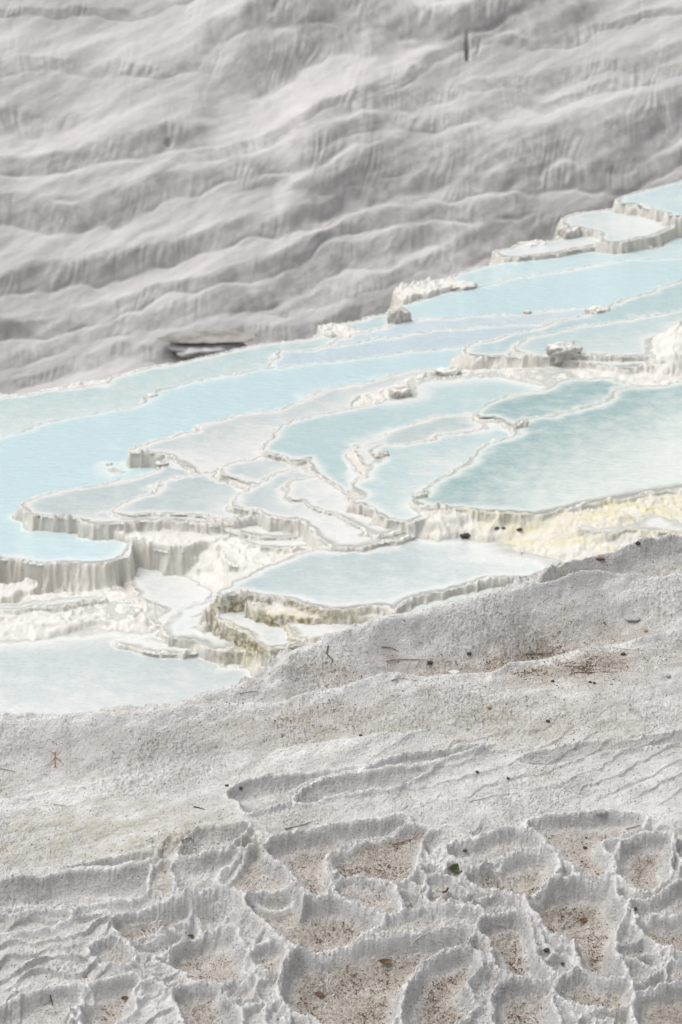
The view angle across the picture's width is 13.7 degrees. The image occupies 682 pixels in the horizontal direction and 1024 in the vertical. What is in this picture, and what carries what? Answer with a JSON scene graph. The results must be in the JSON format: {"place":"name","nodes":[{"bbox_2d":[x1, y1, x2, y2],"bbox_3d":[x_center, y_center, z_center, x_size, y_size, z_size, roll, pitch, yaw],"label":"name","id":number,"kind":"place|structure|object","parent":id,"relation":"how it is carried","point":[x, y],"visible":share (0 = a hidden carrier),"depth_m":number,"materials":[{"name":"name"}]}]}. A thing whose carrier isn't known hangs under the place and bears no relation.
{"place":"outdoors","nodes":[
{"label":"outdoors","id":0,"kind":"place"},
{"bbox_2d":[0,313,387,464],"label":"pool water","id":1,"kind":"structure","parent":0,"point":[26,411],"depth_m":29.64,"materials":[{"name":"blue liquid"}]},
{"bbox_2d":[0,345,466,564],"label":"pool water","id":2,"kind":"structure","parent":0,"point":[75,451],"depth_m":27.93,"materials":[{"name":"blue liquid"}]},
{"bbox_2d":[0,534,681,1023],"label":"ground","id":3,"kind":"structure","parent":0,"point":[188,902],"depth_m":12.24,"materials":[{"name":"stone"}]},
{"bbox_2d":[314,992,323,995],"bbox_3d":[-0.089,1.948,11.506,0.045,0.010,0.021,7,23,16],"label":"fallen leaf","id":4,"kind":"object","parent":3,"relation":"on","point":[319,993],"visible":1,"depth_m":11.51,"materials":[{"name":"brown plant"}]},
{"bbox_2d":[1,547,681,1023],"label":"dark grit","id":5,"kind":"object","parent":3,"relation":"on","point":[387,837],"visible":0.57,"depth_m":12.19,"materials":[{"name":"gravel"}]},
{"bbox_2d":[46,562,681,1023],"bbox_3d":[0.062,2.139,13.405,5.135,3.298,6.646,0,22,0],"label":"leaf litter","id":6,"kind":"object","parent":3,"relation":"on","point":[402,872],"visible":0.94,"depth_m":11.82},
{"bbox_2d":[377,958,391,963],"bbox_3d":[0.177,1.830,11.590,0.062,0.015,0.027,-2,22,-5],"label":"fallen leaf","id":7,"kind":"object","parent":3,"relation":"on","point":[385,961],"visible":1,"depth_m":11.59,"materials":[{"name":"brown plant"}]},
{"bbox_2d":[386,659,422,661],"bbox_3d":[0.311,0.696,13.389,0.198,0.008,0.021,-1,22,-2],"label":"twig","id":8,"kind":"object","parent":3,"relation":"on","point":[404,659],"visible":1,"depth_m":13.39,"materials":[{"name":"brown wood"}]},
{"bbox_2d":[392,830,423,844],"bbox_3d":[0.290,1.396,12.184,0.142,0.068,0.089,0,22,0],"label":"twig","id":9,"kind":"object","parent":3,"relation":"on","point":[409,839],"visible":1,"depth_m":12.21,"materials":[{"name":"brown wood"}]},
{"bbox_2d":[448,670,459,673],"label":"flat stone","id":10,"kind":"object","parent":3,"relation":"on","point":[455,671],"visible":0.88,"depth_m":13.34,"materials":[{"name":"white stone"}]},
{"bbox_2d":[447,863,461,872],"bbox_3d":[0.484,1.503,11.996,0.077,0.014,0.045,-3,65,-8],"label":"fallen leaf","id":11,"kind":"object","parent":3,"relation":"on","point":[453,868],"visible":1,"depth_m":12.00,"materials":[{"name":"green plant"}]},
{"bbox_2d":[596,808,606,815],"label":"round stone","id":12,"kind":"object","parent":3,"relation":"on","point":[601,812],"visible":1,"depth_m":12.23,"materials":[{"name":"white stone"}]},
{"bbox_2d":[624,616,639,620],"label":"flat stone","id":13,"kind":"object","parent":3,"relation":"on","point":[632,618],"visible":1,"depth_m":13.64,"materials":[{"name":"grey stone"}]},
{"bbox_2d":[0,0,681,394],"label":"hillside","id":14,"kind":"structure","parent":0,"point":[274,170],"depth_m":92.34,"materials":[{"name":"grey stone"}]},
{"bbox_2d":[157,331,257,357],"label":"rock ledge","id":15,"kind":"object","parent":14,"relation":"on","point":[192,344],"visible":0.98,"depth_m":85.80,"materials":[{"name":"grey stone"}]},
{"bbox_2d":[0,182,681,676],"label":"pool terrace","id":16,"kind":"structure","parent":0,"point":[198,552],"depth_m":24.99,"materials":[{"name":"stone"}]},
{"bbox_2d":[0,595,103,608],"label":"pool water","id":17,"kind":"structure","parent":16,"relation":"in","point":[60,601],"depth_m":24.36,"materials":[{"name":"liquid"}]},
{"bbox_2d":[89,602,142,619],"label":"pool water","id":18,"kind":"structure","parent":16,"relation":"on","point":[113,609],"depth_m":24.28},
{"bbox_2d":[0,629,253,714],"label":"pool water","id":19,"kind":"structure","parent":16,"relation":"in","point":[86,671],"depth_m":23.18,"materials":[{"name":"liquid"}]},
{"bbox_2d":[23,458,243,526],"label":"pool water","id":20,"kind":"structure","parent":16,"relation":"in","point":[95,504],"depth_m":25.91,"materials":[{"name":"blue liquid"}]},
{"bbox_2d":[146,393,157,397],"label":"travertine rock","id":21,"kind":"object","parent":16,"relation":"on","point":[149,395],"visible":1,"depth_m":28.84,"materials":[{"name":"white stone"}]},
{"bbox_2d":[115,637,196,653],"bbox_3d":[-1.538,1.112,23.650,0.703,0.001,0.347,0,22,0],"label":"rock ledge","id":22,"kind":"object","parent":16,"relation":"in","point":[146,643],"depth_m":23.67,"materials":[{"name":"white stone"}]},
{"bbox_2d":[154,461,168,468],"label":"travertine rock","id":23,"kind":"object","parent":16,"relation":"on","point":[160,463],"visible":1,"depth_m":26.67,"materials":[{"name":"white stone"}]},
{"bbox_2d":[130,567,211,623],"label":"pool water","id":24,"kind":"structure","parent":16,"relation":"in","point":[173,593],"depth_m":24.74,"materials":[{"name":"white liquid"}]},
{"bbox_2d":[111,469,276,520],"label":"pool water","id":25,"kind":"structure","parent":16,"relation":"in","point":[208,493],"depth_m":25.85,"materials":[{"name":"liquid"}]},
{"bbox_2d":[163,598,242,651],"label":"pool water","id":26,"kind":"structure","parent":16,"relation":"in","point":[184,622],"depth_m":23.82,"materials":[{"name":"liquid"}]},
{"bbox_2d":[223,552,237,566],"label":"pool water","id":27,"kind":"structure","parent":16,"relation":"in","point":[230,557],"depth_m":24.87,"materials":[{"name":"white liquid"}]},
{"bbox_2d":[216,612,301,647],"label":"pool water","id":28,"kind":"structure","parent":16,"relation":"in","point":[265,634],"depth_m":23.47,"materials":[{"name":"white liquid"}]},
{"bbox_2d":[226,525,295,537],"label":"pool water","id":29,"kind":"structure","parent":16,"relation":"in","point":[255,530],"depth_m":25.24,"materials":[{"name":"white liquid"}]},
{"bbox_2d":[244,539,306,549],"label":"pool water","id":30,"kind":"structure","parent":16,"relation":"in","point":[283,543],"depth_m":25.06,"materials":[{"name":"white liquid"}]},
{"bbox_2d":[128,368,436,483],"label":"pool water","id":31,"kind":"structure","parent":16,"relation":"in","point":[208,446],"depth_m":27.55,"materials":[{"name":"liquid"}]},
{"bbox_2d":[219,428,351,500],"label":"pool water","id":32,"kind":"structure","parent":16,"relation":"in","point":[258,469],"depth_m":26.43,"materials":[{"name":"liquid"}]},
{"bbox_2d":[231,464,414,546],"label":"pool water","id":33,"kind":"structure","parent":16,"relation":"in","point":[267,497],"depth_m":25.45,"materials":[{"name":"white liquid"}]},
{"bbox_2d":[287,623,359,641],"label":"pool water","id":34,"kind":"structure","parent":16,"relation":"in","point":[307,631],"depth_m":23.40,"materials":[{"name":"white liquid"}]},
{"bbox_2d":[284,476,410,536],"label":"pool water","id":35,"kind":"structure","parent":16,"relation":"in","point":[315,491],"depth_m":25.66,"materials":[{"name":"white liquid"}]},
{"bbox_2d":[371,450,389,459],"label":"travertine rock","id":36,"kind":"object","parent":16,"relation":"on","point":[378,454],"visible":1,"depth_m":26.42,"materials":[{"name":"white stone"}]},
{"bbox_2d":[216,537,560,609],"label":"pool water","id":37,"kind":"structure","parent":16,"relation":"in","point":[393,575],"depth_m":24.23,"materials":[{"name":"white liquid"}]},
{"bbox_2d":[387,307,410,323],"bbox_3d":[0.641,-2.108,31.516,0.274,0.346,0.197,-11,25,-26],"label":"travertine rock","id":38,"kind":"object","parent":16,"relation":"on","point":[398,315],"visible":0.67,"depth_m":31.43,"materials":[{"name":"white stone"}]},
{"bbox_2d":[388,385,411,398],"bbox_3d":[0.578,-1.166,28.186,0.254,0.178,0.199,-6,23,-16],"label":"travertine rock","id":39,"kind":"object","parent":16,"relation":"on","point":[397,391],"visible":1,"depth_m":28.13,"materials":[{"name":"white stone"}]},
{"bbox_2d":[265,317,571,366],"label":"pool water","id":40,"kind":"structure","parent":16,"relation":"in","point":[435,339],"depth_m":30.59,"materials":[{"name":"blue liquid"}]},
{"bbox_2d":[412,491,427,502],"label":"travertine rock","id":41,"kind":"object","parent":16,"relation":"on","point":[419,494],"visible":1,"depth_m":25.32,"materials":[{"name":"white stone"}]},
{"bbox_2d":[355,413,488,468],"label":"pool water","id":42,"kind":"structure","parent":16,"relation":"in","point":[429,427],"depth_m":27.09,"materials":[{"name":"liquid"}]},
{"bbox_2d":[351,416,525,521],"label":"pool water","id":43,"kind":"structure","parent":16,"relation":"in","point":[394,481],"depth_m":26.18,"materials":[{"name":"blue liquid"}]},
{"bbox_2d":[435,366,460,376],"bbox_3d":[1.088,-1.414,28.808,0.283,0.098,0.206,-9,24,-21],"label":"travertine rock","id":44,"kind":"object","parent":16,"relation":"on","point":[447,371],"visible":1,"depth_m":28.75,"materials":[{"name":"white stone"}]},
{"bbox_2d":[445,280,477,291],"bbox_3d":[1.393,-2.584,32.811,0.402,0.132,0.302,-11,24,-25],"label":"travertine rock","id":45,"kind":"object","parent":16,"relation":"on","point":[459,286],"visible":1,"depth_m":32.74,"materials":[{"name":"white stone"}]},
{"bbox_2d":[460,533,470,537],"bbox_3d":[1.090,0.206,24.915,0.100,0.044,0.068,0,22,0],"label":"debris","id":46,"kind":"object","parent":16,"relation":"on","point":[465,535],"visible":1,"depth_m":24.89,"materials":[{"name":"stone"}]},
{"bbox_2d":[329,303,612,345],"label":"pool water","id":47,"kind":"structure","parent":16,"relation":"in","point":[414,326],"depth_m":31.45,"materials":[{"name":"blue liquid"}]},
{"bbox_2d":[510,419,528,430],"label":"travertine rock","id":48,"kind":"object","parent":16,"relation":"on","point":[521,423],"visible":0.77,"depth_m":27.00,"materials":[{"name":"white stone"}]},
{"bbox_2d":[516,239,547,246],"bbox_3d":[2.332,-3.205,34.448,0.377,0.163,0.296,-11,24,-24],"label":"travertine rock","id":49,"kind":"object","parent":16,"relation":"on","point":[536,242],"visible":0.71,"depth_m":34.41,"materials":[{"name":"white stone"}]},
{"bbox_2d":[493,236,596,256],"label":"pool water","id":50,"kind":"structure","parent":16,"relation":"in","point":[557,245],"depth_m":34.26,"materials":[{"name":"liquid"}]},
{"bbox_2d":[476,377,641,423],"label":"pool water","id":51,"kind":"structure","parent":16,"relation":"in","point":[567,394],"depth_m":27.79,"materials":[{"name":"blue liquid"}]},
{"bbox_2d":[545,341,582,363],"bbox_3d":[2.263,-1.638,29.082,0.381,0.194,0.283,-10,24,-24],"label":"travertine rock","id":52,"kind":"object","parent":16,"relation":"on","point":[558,352],"visible":1,"depth_m":28.99,"materials":[{"name":"white stone"}]},
{"bbox_2d":[557,225,580,238],"bbox_3d":[2.800,-3.317,34.738,0.321,0.374,0.233,-12,25,-28],"label":"travertine rock","id":53,"kind":"object","parent":16,"relation":"on","point":[568,232],"visible":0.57,"depth_m":34.63,"materials":[{"name":"white stone"}]},
{"bbox_2d":[464,280,681,365],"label":"pool water","id":54,"kind":"structure","parent":16,"relation":"in","point":[667,298],"depth_m":30.33,"materials":[{"name":"blue liquid"}]},
{"bbox_2d":[584,305,609,313],"bbox_3d":[2.762,-2.134,30.558,0.292,0.142,0.239,-12,25,-28],"label":"travertine rock","id":55,"kind":"object","parent":16,"relation":"on","point":[595,309],"visible":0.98,"depth_m":30.52,"materials":[{"name":"white stone"}]},
{"bbox_2d":[513,308,681,361],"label":"pool water","id":56,"kind":"structure","parent":16,"relation":"in","point":[630,338],"depth_m":29.62,"materials":[{"name":"blue liquid"}]},
{"bbox_2d":[560,208,678,241],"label":"pool water","id":57,"kind":"structure","parent":16,"relation":"in","point":[612,226],"depth_m":34.89,"materials":[{"name":"liquid"}]},
{"bbox_2d":[616,180,681,215],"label":"pool water","id":58,"kind":"structure","parent":16,"relation":"in","point":[667,197],"depth_m":35.53,"materials":[{"name":"blue liquid"}]},
{"bbox_2d":[260,367,579,513],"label":"pool water","id":59,"kind":"structure","parent":0,"point":[327,442],"depth_m":27.56,"materials":[{"name":"blue liquid"}]},
{"bbox_2d":[383,576,529,615],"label":"pool water","id":60,"kind":"structure","parent":0,"point":[451,598],"depth_m":23.85,"materials":[{"name":"white liquid"}]},
{"bbox_2d":[399,257,681,319],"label":"pool water","id":61,"kind":"structure","parent":0,"point":[604,283],"depth_m":32.70,"materials":[{"name":"blue liquid"}]},
{"bbox_2d":[413,381,681,514],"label":"pool water","id":62,"kind":"structure","parent":0,"point":[625,441],"depth_m":26.21,"materials":[{"name":"blue liquid"}]},
{"bbox_2d":[450,237,681,286],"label":"pool water","id":63,"kind":"structure","parent":0,"point":[495,272],"depth_m":33.82,"materials":[{"name":"blue liquid"}]},
{"bbox_2d":[578,515,681,534],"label":"pool water","id":64,"kind":"structure","parent":0,"point":[659,522],"depth_m":24.81,"materials":[{"name":"white liquid"}]}
]}

